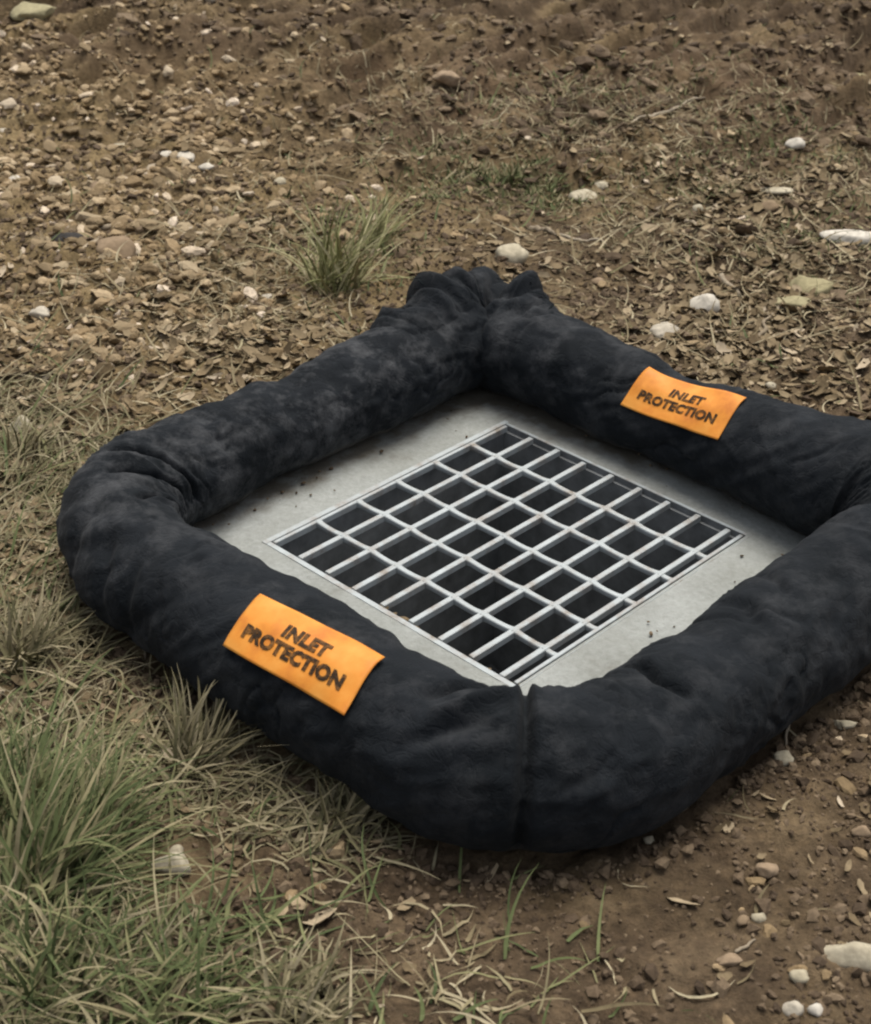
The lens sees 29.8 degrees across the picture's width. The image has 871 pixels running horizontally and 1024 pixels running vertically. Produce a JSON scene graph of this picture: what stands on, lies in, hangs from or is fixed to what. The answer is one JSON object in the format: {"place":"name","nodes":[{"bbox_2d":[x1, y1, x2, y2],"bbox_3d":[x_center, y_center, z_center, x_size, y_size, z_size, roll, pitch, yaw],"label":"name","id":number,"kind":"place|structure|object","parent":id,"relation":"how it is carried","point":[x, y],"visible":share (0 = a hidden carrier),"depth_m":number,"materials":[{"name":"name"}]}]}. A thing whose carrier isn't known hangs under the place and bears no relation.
{"place":"outdoors","nodes":[
{"label":"outdoors","id":0,"kind":"place"},
{"bbox_2d":[0,0,870,1023],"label":"ground","id":1,"kind":"structure","parent":0,"point":[702,940],"depth_m":3.91,"materials":[{"name":"soil"}]},
{"bbox_2d":[0,191,13,199],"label":"pebble","id":2,"kind":"object","parent":1,"relation":"on","point":[7,194],"visible":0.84,"depth_m":4.18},
{"bbox_2d":[0,98,16,109],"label":"pebble","id":3,"kind":"object","parent":1,"relation":"on","point":[9,103],"visible":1,"depth_m":4.77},
{"bbox_2d":[7,415,30,432],"bbox_3d":[-0.802,-0.167,3.169,0.054,0.041,0.049,2,32,0],"label":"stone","id":4,"kind":"object","parent":1,"relation":"on","point":[20,422],"visible":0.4,"depth_m":3.15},
{"bbox_2d":[15,66,31,74],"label":"pebble","id":5,"kind":"object","parent":1,"relation":"on","point":[23,70],"visible":1,"depth_m":5.04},
{"bbox_2d":[10,1,56,21],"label":"stone","id":6,"kind":"object","parent":1,"relation":"on","point":[21,11],"visible":0.98,"depth_m":5.50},
{"bbox_2d":[30,237,42,245],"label":"pebble","id":7,"kind":"object","parent":1,"relation":"on","point":[35,241],"visible":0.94,"depth_m":3.83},
{"bbox_2d":[28,306,49,319],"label":"stone","id":8,"kind":"object","parent":1,"relation":"on","point":[42,312],"visible":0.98,"depth_m":3.54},
{"bbox_2d":[0,397,88,473],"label":"grass clump","id":9,"kind":"object","parent":1,"relation":"on","point":[27,440],"visible":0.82,"depth_m":3.08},
{"bbox_2d":[38,262,53,273],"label":"pebble","id":10,"kind":"object","parent":1,"relation":"on","point":[46,268],"visible":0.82,"depth_m":3.73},
{"bbox_2d":[40,196,56,204],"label":"pebble","id":11,"kind":"object","parent":1,"relation":"on","point":[48,200],"visible":1,"depth_m":4.10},
{"bbox_2d":[0,572,100,689],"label":"grass clump","id":12,"kind":"object","parent":1,"relation":"on","point":[10,638],"visible":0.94,"depth_m":2.53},
{"bbox_2d":[43,139,57,152],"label":"pebble","id":13,"kind":"object","parent":1,"relation":"on","point":[50,146],"visible":1,"depth_m":4.60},
{"bbox_2d":[45,241,58,250],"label":"pebble","id":14,"kind":"object","parent":1,"relation":"on","point":[53,245],"visible":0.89,"depth_m":3.81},
{"bbox_2d":[47,176,64,187],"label":"pebble","id":15,"kind":"object","parent":1,"relation":"on","point":[57,181],"visible":1,"depth_m":4.29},
{"bbox_2d":[53,261,68,268],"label":"pebble","id":16,"kind":"object","parent":1,"relation":"on","point":[59,265],"visible":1,"depth_m":3.73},
{"bbox_2d":[51,232,83,241],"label":"stone","id":17,"kind":"object","parent":1,"relation":"on","point":[65,235],"visible":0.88,"depth_m":3.88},
{"bbox_2d":[64,162,74,169],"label":"pebble","id":18,"kind":"object","parent":1,"relation":"on","point":[69,165],"visible":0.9,"depth_m":4.44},
{"bbox_2d":[63,237,77,243],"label":"pebble","id":19,"kind":"object","parent":1,"relation":"on","point":[71,240],"visible":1,"depth_m":3.86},
{"bbox_2d":[61,127,80,134],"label":"pebble","id":20,"kind":"object","parent":1,"relation":"on","point":[73,130],"visible":1,"depth_m":4.68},
{"bbox_2d":[0,850,150,1021],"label":"grass clump","id":21,"kind":"object","parent":1,"relation":"on","point":[50,961],"visible":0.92,"depth_m":1.99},
{"bbox_2d":[69,379,82,392],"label":"pebble","id":22,"kind":"object","parent":1,"relation":"on","point":[80,382],"visible":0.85,"depth_m":3.32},
{"bbox_2d":[67,279,90,287],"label":"pebble","id":23,"kind":"object","parent":1,"relation":"on","point":[71,283],"visible":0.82,"depth_m":3.66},
{"bbox_2d":[0,686,160,884],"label":"grass clump","id":24,"kind":"object","parent":1,"relation":"on","point":[4,771],"visible":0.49,"depth_m":2.24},
{"bbox_2d":[76,237,88,246],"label":"pebble","id":25,"kind":"object","parent":1,"relation":"on","point":[81,241],"visible":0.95,"depth_m":3.86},
{"bbox_2d":[79,42,91,50],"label":"pebble","id":26,"kind":"object","parent":1,"relation":"on","point":[84,46],"visible":1,"depth_m":5.13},
{"bbox_2d":[75,211,101,220],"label":"pebble","id":27,"kind":"object","parent":1,"relation":"on","point":[81,216],"visible":0.54,"depth_m":4.01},
{"bbox_2d":[85,217,103,225],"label":"pebble","id":28,"kind":"object","parent":1,"relation":"on","point":[98,221],"visible":0.91,"depth_m":3.96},
{"bbox_2d":[89,130,102,138],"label":"pebble","id":29,"kind":"object","parent":1,"relation":"on","point":[94,134],"visible":1,"depth_m":4.65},
{"bbox_2d":[91,272,104,278],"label":"pebble","id":30,"kind":"object","parent":1,"relation":"on","point":[100,276],"visible":1,"depth_m":3.68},
{"bbox_2d":[89,346,108,358],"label":"pebble","id":31,"kind":"object","parent":1,"relation":"on","point":[99,350],"visible":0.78,"depth_m":3.41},
{"bbox_2d":[6,710,197,846],"bbox_3d":[-0.471,0.342,2.226,0.304,0.162,0.205,2,32,0],"label":"grass clump","id":32,"kind":"object","parent":1,"relation":"on","point":[81,780],"visible":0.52,"depth_m":2.22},
{"bbox_2d":[96,167,111,178],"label":"pebble","id":33,"kind":"object","parent":1,"relation":"on","point":[104,172],"visible":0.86,"depth_m":4.32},
{"bbox_2d":[108,353,120,362],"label":"pebble","id":34,"kind":"object","parent":1,"relation":"on","point":[113,358],"visible":1,"depth_m":3.38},
{"bbox_2d":[96,235,135,258],"bbox_3d":[-0.750,-0.614,3.832,0.090,0.051,0.098,27,40,35],"label":"stone","id":35,"kind":"object","parent":1,"relation":"on","point":[127,248],"visible":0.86,"depth_m":3.82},
{"bbox_2d":[110,100,125,107],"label":"pebble","id":36,"kind":"object","parent":1,"relation":"on","point":[120,103],"visible":1,"depth_m":4.77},
{"bbox_2d":[111,276,125,287],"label":"pebble","id":37,"kind":"object","parent":1,"relation":"on","point":[118,281],"visible":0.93,"depth_m":3.69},
{"bbox_2d":[108,320,137,333],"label":"pebble","id":38,"kind":"object","parent":1,"relation":"on","point":[121,325],"visible":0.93,"depth_m":3.50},
{"bbox_2d":[118,403,130,412],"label":"pebble","id":39,"kind":"object","parent":1,"relation":"on","point":[121,409],"visible":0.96,"depth_m":3.21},
{"bbox_2d":[0,691,258,944],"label":"grass clump","id":40,"kind":"object","parent":1,"relation":"on","point":[56,858],"visible":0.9,"depth_m":2.12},
{"bbox_2d":[130,220,143,232],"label":"pebble","id":41,"kind":"object","parent":1,"relation":"on","point":[136,225],"visible":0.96,"depth_m":3.94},
{"bbox_2d":[129,139,146,150],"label":"pebble","id":42,"kind":"object","parent":1,"relation":"on","point":[137,143],"visible":0.91,"depth_m":4.53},
{"bbox_2d":[135,390,149,404],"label":"pebble","id":43,"kind":"object","parent":1,"relation":"on","point":[140,396],"visible":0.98,"depth_m":3.26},
{"bbox_2d":[135,218,163,231],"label":"pebble","id":44,"kind":"object","parent":1,"relation":"on","point":[148,224],"visible":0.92,"depth_m":3.94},
{"bbox_2d":[151,176,165,189],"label":"pebble","id":45,"kind":"object","parent":1,"relation":"on","point":[158,181],"visible":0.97,"depth_m":4.24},
{"bbox_2d":[40,897,287,1023],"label":"grass clump","id":46,"kind":"object","parent":1,"relation":"on","point":[212,977],"visible":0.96,"depth_m":1.97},
{"bbox_2d":[162,65,173,76],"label":"pebble","id":47,"kind":"object","parent":1,"relation":"on","point":[168,71],"visible":1,"depth_m":4.99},
{"bbox_2d":[151,852,190,876],"bbox_3d":[-0.347,0.462,2.159,0.053,0.031,0.037,2,32,0],"label":"stone","id":48,"kind":"object","parent":1,"relation":"on","point":[181,861],"visible":0.72,"depth_m":2.15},
{"bbox_2d":[161,167,182,179],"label":"pebble","id":49,"kind":"object","parent":1,"relation":"on","point":[171,173],"visible":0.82,"depth_m":4.30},
{"bbox_2d":[169,844,183,852],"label":"stone","id":50,"kind":"object","parent":1,"relation":"on","point":[176,848],"visible":0.54,"depth_m":2.20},
{"bbox_2d":[167,668,191,690],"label":"grass clump","id":51,"kind":"object","parent":1,"relation":"on","point":[178,680],"visible":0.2,"depth_m":2.48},
{"bbox_2d":[177,222,192,231],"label":"pebble","id":52,"kind":"object","parent":1,"relation":"on","point":[186,226],"visible":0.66,"depth_m":4.00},
{"bbox_2d":[176,151,194,161],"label":"stone","id":53,"kind":"object","parent":1,"relation":"on","point":[190,156],"visible":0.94,"depth_m":4.45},
{"bbox_2d":[179,270,196,279],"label":"pebble","id":54,"kind":"object","parent":1,"relation":"on","point":[192,274],"visible":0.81,"depth_m":3.75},
{"bbox_2d":[177,261,200,272],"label":"pebble","id":55,"kind":"object","parent":1,"relation":"on","point":[186,265],"visible":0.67,"depth_m":3.77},
{"bbox_2d":[127,665,276,804],"bbox_3d":[-0.316,0.305,2.321,0.244,0.141,0.278,2,32,0],"label":"grass clump","id":56,"kind":"object","parent":1,"relation":"on","point":[194,736],"visible":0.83,"depth_m":2.33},
{"bbox_2d":[198,163,213,170],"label":"stone","id":57,"kind":"object","parent":1,"relation":"on","point":[205,166],"visible":1,"depth_m":4.34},
{"bbox_2d":[198,239,215,247],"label":"pebble","id":58,"kind":"object","parent":1,"relation":"on","point":[205,241],"visible":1,"depth_m":3.88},
{"bbox_2d":[0,262,438,1023],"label":"matted dry grass","id":59,"kind":"structure","parent":1,"relation":"on","point":[246,772],"depth_m":2.32,"materials":[{"name":"plant"}]},
{"bbox_2d":[215,215,239,227],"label":"pebble","id":60,"kind":"object","parent":1,"relation":"on","point":[233,221],"visible":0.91,"depth_m":4.04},
{"bbox_2d":[221,55,236,62],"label":"pebble","id":61,"kind":"object","parent":1,"relation":"on","point":[226,58],"visible":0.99,"depth_m":5.05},
{"bbox_2d":[226,146,248,155],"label":"pebble","id":62,"kind":"object","parent":1,"relation":"on","point":[233,151],"visible":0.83,"depth_m":4.54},
{"bbox_2d":[239,265,257,281],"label":"pebble","id":63,"kind":"object","parent":1,"relation":"on","point":[248,271],"visible":0.97,"depth_m":3.81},
{"bbox_2d":[249,226,266,233],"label":"pebble","id":64,"kind":"object","parent":1,"relation":"on","point":[256,230],"visible":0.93,"depth_m":4.05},
{"bbox_2d":[266,200,280,208],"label":"pebble","id":65,"kind":"object","parent":1,"relation":"on","point":[273,204],"visible":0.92,"depth_m":4.19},
{"bbox_2d":[273,177,285,184],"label":"stone","id":66,"kind":"object","parent":1,"relation":"on","point":[280,180],"visible":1,"depth_m":4.31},
{"bbox_2d":[292,125,303,131],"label":"pebble","id":67,"kind":"object","parent":1,"relation":"on","point":[297,128],"visible":0.98,"depth_m":4.66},
{"bbox_2d":[212,915,401,1023],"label":"grass clump","id":68,"kind":"object","parent":1,"relation":"on","point":[296,1012],"visible":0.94,"depth_m":1.97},
{"bbox_2d":[309,160,323,168],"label":"pebble","id":69,"kind":"object","parent":1,"relation":"on","point":[320,163],"visible":0.97,"depth_m":4.43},
{"bbox_2d":[313,180,326,190],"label":"pebble","id":70,"kind":"object","parent":1,"relation":"on","point":[321,184],"visible":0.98,"depth_m":4.34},
{"bbox_2d":[237,182,427,297],"bbox_3d":[-0.225,-0.633,3.745,0.455,0.254,0.391,2,32,0],"label":"grass clump","id":71,"kind":"object","parent":1,"relation":"on","point":[331,268],"visible":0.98,"depth_m":3.74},
{"bbox_2d":[329,103,336,115],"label":"pebble","id":72,"kind":"object","parent":1,"relation":"on","point":[332,107],"visible":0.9,"depth_m":4.97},
{"bbox_2d":[272,766,412,857],"bbox_3d":[-0.108,0.386,2.229,0.196,0.105,0.179,21,37,28],"label":"grass clump","id":73,"kind":"object","parent":1,"relation":"on","point":[361,811],"visible":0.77,"depth_m":2.24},
{"bbox_2d":[345,180,427,251],"bbox_3d":[-0.114,-0.745,4.009,0.194,0.165,0.207,-5,32,-11],"label":"grass clump","id":74,"kind":"object","parent":1,"relation":"on","point":[382,225],"visible":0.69,"depth_m":3.98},
{"bbox_2d":[411,258,424,266],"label":"pebble","id":75,"kind":"object","parent":1,"relation":"on","point":[419,261],"visible":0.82,"depth_m":3.89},
{"bbox_2d":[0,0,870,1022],"bbox_3d":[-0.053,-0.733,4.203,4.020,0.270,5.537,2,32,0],"label":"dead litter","id":76,"kind":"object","parent":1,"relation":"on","point":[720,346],"visible":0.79,"depth_m":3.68,"materials":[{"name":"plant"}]},
{"bbox_2d":[0,0,870,1023],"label":"dry straw","id":77,"kind":"object","parent":1,"relation":"on","point":[234,370],"visible":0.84,"depth_m":3.77,"materials":[{"name":"plant"}]},
{"bbox_2d":[0,7,870,1023],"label":"green grass","id":78,"kind":"structure","parent":1,"relation":"on","point":[128,997],"depth_m":2.07,"materials":[{"name":"plant"}]},
{"bbox_2d":[0,0,870,350],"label":"soil lumps","id":79,"kind":"object","parent":1,"relation":"on","point":[602,52],"visible":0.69,"depth_m":5.04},
{"bbox_2d":[0,65,870,1023],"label":"soil crumbs","id":80,"kind":"object","parent":1,"relation":"on","point":[536,919],"visible":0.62,"depth_m":2.25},
{"bbox_2d":[0,0,870,1023],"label":"soil clods","id":81,"kind":"object","parent":1,"relation":"on","point":[720,986],"visible":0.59,"depth_m":3.59,"materials":[{"name":"soil"}]},
{"bbox_2d":[0,2,870,969],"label":"green weeds","id":82,"kind":"object","parent":1,"relation":"on","point":[530,192],"visible":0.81,"depth_m":4.49,"materials":[{"name":"green plant"}]},
{"bbox_2d":[432,70,460,86],"bbox_3d":[0.033,-1.348,5.094,0.081,0.055,0.082,-11,34,-19],"label":"stone","id":83,"kind":"object","parent":1,"relation":"on","point":[450,78],"visible":1,"depth_m":5.07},
{"bbox_2d":[56,257,870,852],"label":"inlet filter sock","id":84,"kind":"object","parent":1,"relation":"on","point":[640,743],"visible":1,"depth_m":2.42,"materials":[{"name":"black fabric"}]},
{"bbox_2d":[192,387,806,695],"bbox_3d":[0.107,0.321,3.005,1.010,0.625,1.000,28,40,35],"label":"catch basin","id":85,"kind":"object","parent":1,"relation":"in","point":[362,468],"visible":0.38,"depth_m":3.08,"materials":[{"name":"concrete"}]},
{"bbox_2d":[212,405,783,635],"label":"fallen soil","id":86,"kind":"structure","parent":85,"relation":"on","point":[381,451],"depth_m":2.98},
{"bbox_2d":[273,425,742,684],"bbox_3d":[0.131,0.051,2.868,0.563,0.014,0.608,28,40,35],"label":"drain grate","id":87,"kind":"object","parent":85,"relation":"in","point":[526,590],"visible":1,"depth_m":2.85,"materials":[{"name":"metal"}]},
{"bbox_2d":[473,159,529,188],"bbox_3d":[0.182,-0.935,4.512,0.172,0.084,0.185,2,32,0],"label":"grass clump","id":88,"kind":"object","parent":1,"relation":"on","point":[514,171],"visible":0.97,"depth_m":4.50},
{"bbox_2d":[495,243,528,263],"bbox_3d":[0.181,-0.618,3.971,0.078,0.063,0.078,-8,33,-15],"label":"stone","id":89,"kind":"object","parent":1,"relation":"on","point":[515,253],"visible":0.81,"depth_m":3.94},
{"bbox_2d":[527,225,554,234],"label":"twig","id":90,"kind":"object","parent":1,"relation":"on","point":[537,228],"visible":0.91,"depth_m":4.16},
{"bbox_2d":[555,233,606,245],"bbox_3d":[0.364,-0.683,4.094,0.144,0.018,0.016,16,35,22],"label":"twig","id":91,"kind":"object","parent":1,"relation":"on","point":[574,239],"visible":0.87,"depth_m":4.09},
{"bbox_2d":[568,189,596,201],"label":"stone","id":92,"kind":"object","parent":1,"relation":"on","point":[576,192],"visible":0.77,"depth_m":4.44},
{"bbox_2d":[594,181,607,190],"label":"stone","id":93,"kind":"object","parent":1,"relation":"on","point":[603,184],"visible":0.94,"depth_m":4.52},
{"bbox_2d":[643,836,654,843],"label":"pebble","id":94,"kind":"object","parent":1,"relation":"on","point":[648,840],"visible":1,"depth_m":2.23,"materials":[{"name":"beige stone"}]},
{"bbox_2d":[649,322,678,340],"bbox_3d":[0.510,-0.394,3.627,0.069,0.039,0.075,16,34,21],"label":"stone","id":95,"kind":"object","parent":1,"relation":"on","point":[660,330],"visible":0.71,"depth_m":3.62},
{"bbox_2d":[630,97,705,122],"bbox_3d":[0.711,-1.221,4.946,0.027,0.032,0.402,24,38,32],"label":"twig","id":96,"kind":"object","parent":1,"relation":"on","point":[668,111],"visible":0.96,"depth_m":4.93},
{"bbox_2d":[690,293,719,313],"bbox_3d":[0.613,-0.474,3.757,0.075,0.056,0.076,2,32,0],"label":"stone","id":97,"kind":"object","parent":1,"relation":"on","point":[706,301],"visible":0.78,"depth_m":3.74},
{"bbox_2d":[715,953,742,966],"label":"stone","id":98,"kind":"object","parent":1,"relation":"on","point":[730,959],"visible":1,"depth_m":2.04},
{"bbox_2d":[719,273,741,297],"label":"twig","id":99,"kind":"object","parent":1,"relation":"on","point":[723,278],"visible":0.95,"depth_m":3.88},
{"bbox_2d":[736,915,749,925],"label":"stone","id":100,"kind":"object","parent":1,"relation":"on","point":[742,920],"visible":1,"depth_m":2.10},
{"bbox_2d":[734,939,755,952],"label":"twig","id":101,"kind":"object","parent":1,"relation":"on","point":[739,949],"visible":1,"depth_m":2.06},
{"bbox_2d":[751,913,765,922],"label":"stone","id":102,"kind":"object","parent":1,"relation":"on","point":[758,917],"visible":1,"depth_m":2.10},
{"bbox_2d":[758,313,773,335],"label":"twig","id":103,"kind":"object","parent":1,"relation":"on","point":[765,329],"visible":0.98,"depth_m":3.65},
{"bbox_2d":[755,862,778,878],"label":"stone","id":104,"kind":"object","parent":1,"relation":"on","point":[766,870],"visible":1,"depth_m":2.17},
{"bbox_2d":[760,200,778,211],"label":"stone","id":105,"kind":"object","parent":1,"relation":"on","point":[771,205],"visible":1,"depth_m":4.25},
{"bbox_2d":[760,187,792,194],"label":"stone","id":106,"kind":"object","parent":1,"relation":"on","point":[778,191],"visible":0.91,"depth_m":4.34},
{"bbox_2d":[772,750,793,765],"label":"stone","id":107,"kind":"object","parent":1,"relation":"on","point":[785,757],"visible":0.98,"depth_m":2.38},
{"bbox_2d":[775,296,810,307],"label":"stone","id":108,"kind":"object","parent":1,"relation":"on","point":[792,301],"visible":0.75,"depth_m":3.74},
{"bbox_2d":[782,1000,803,1016],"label":"stone","id":109,"kind":"object","parent":1,"relation":"on","point":[794,1006],"visible":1,"depth_m":1.98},
{"bbox_2d":[785,137,804,149],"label":"stone","id":110,"kind":"object","parent":1,"relation":"on","point":[797,143],"visible":1,"depth_m":4.72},
{"bbox_2d":[788,969,808,983],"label":"stone","id":111,"kind":"object","parent":1,"relation":"on","point":[799,976],"visible":1,"depth_m":2.02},
{"bbox_2d":[789,274,833,294],"bbox_3d":[0.883,-0.521,3.858,0.104,0.061,0.106,2,32,0],"label":"stone","id":112,"kind":"object","parent":1,"relation":"on","point":[803,282],"visible":0.56,"depth_m":3.83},
{"bbox_2d":[807,1003,822,1016],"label":"stone","id":113,"kind":"object","parent":1,"relation":"on","point":[815,1009],"visible":1,"depth_m":1.97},
{"bbox_2d":[814,941,870,972],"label":"stone","id":114,"kind":"object","parent":1,"relation":"on","point":[854,954],"visible":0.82,"depth_m":2.06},
{"bbox_2d":[819,229,870,245],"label":"stone","id":115,"kind":"object","parent":1,"relation":"on","point":[850,236],"visible":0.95,"depth_m":4.07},
{"bbox_2d":[833,720,856,729],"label":"stone","id":116,"kind":"object","parent":1,"relation":"on","point":[845,724],"visible":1,"depth_m":2.46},
{"bbox_2d":[850,825,870,837],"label":"stone","id":117,"kind":"object","parent":1,"relation":"on","point":[862,831],"visible":1,"depth_m":2.25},
{"bbox_2d":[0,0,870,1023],"bbox_3d":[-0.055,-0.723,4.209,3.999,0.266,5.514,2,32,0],"label":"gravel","id":118,"kind":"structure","parent":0,"point":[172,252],"depth_m":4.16,"materials":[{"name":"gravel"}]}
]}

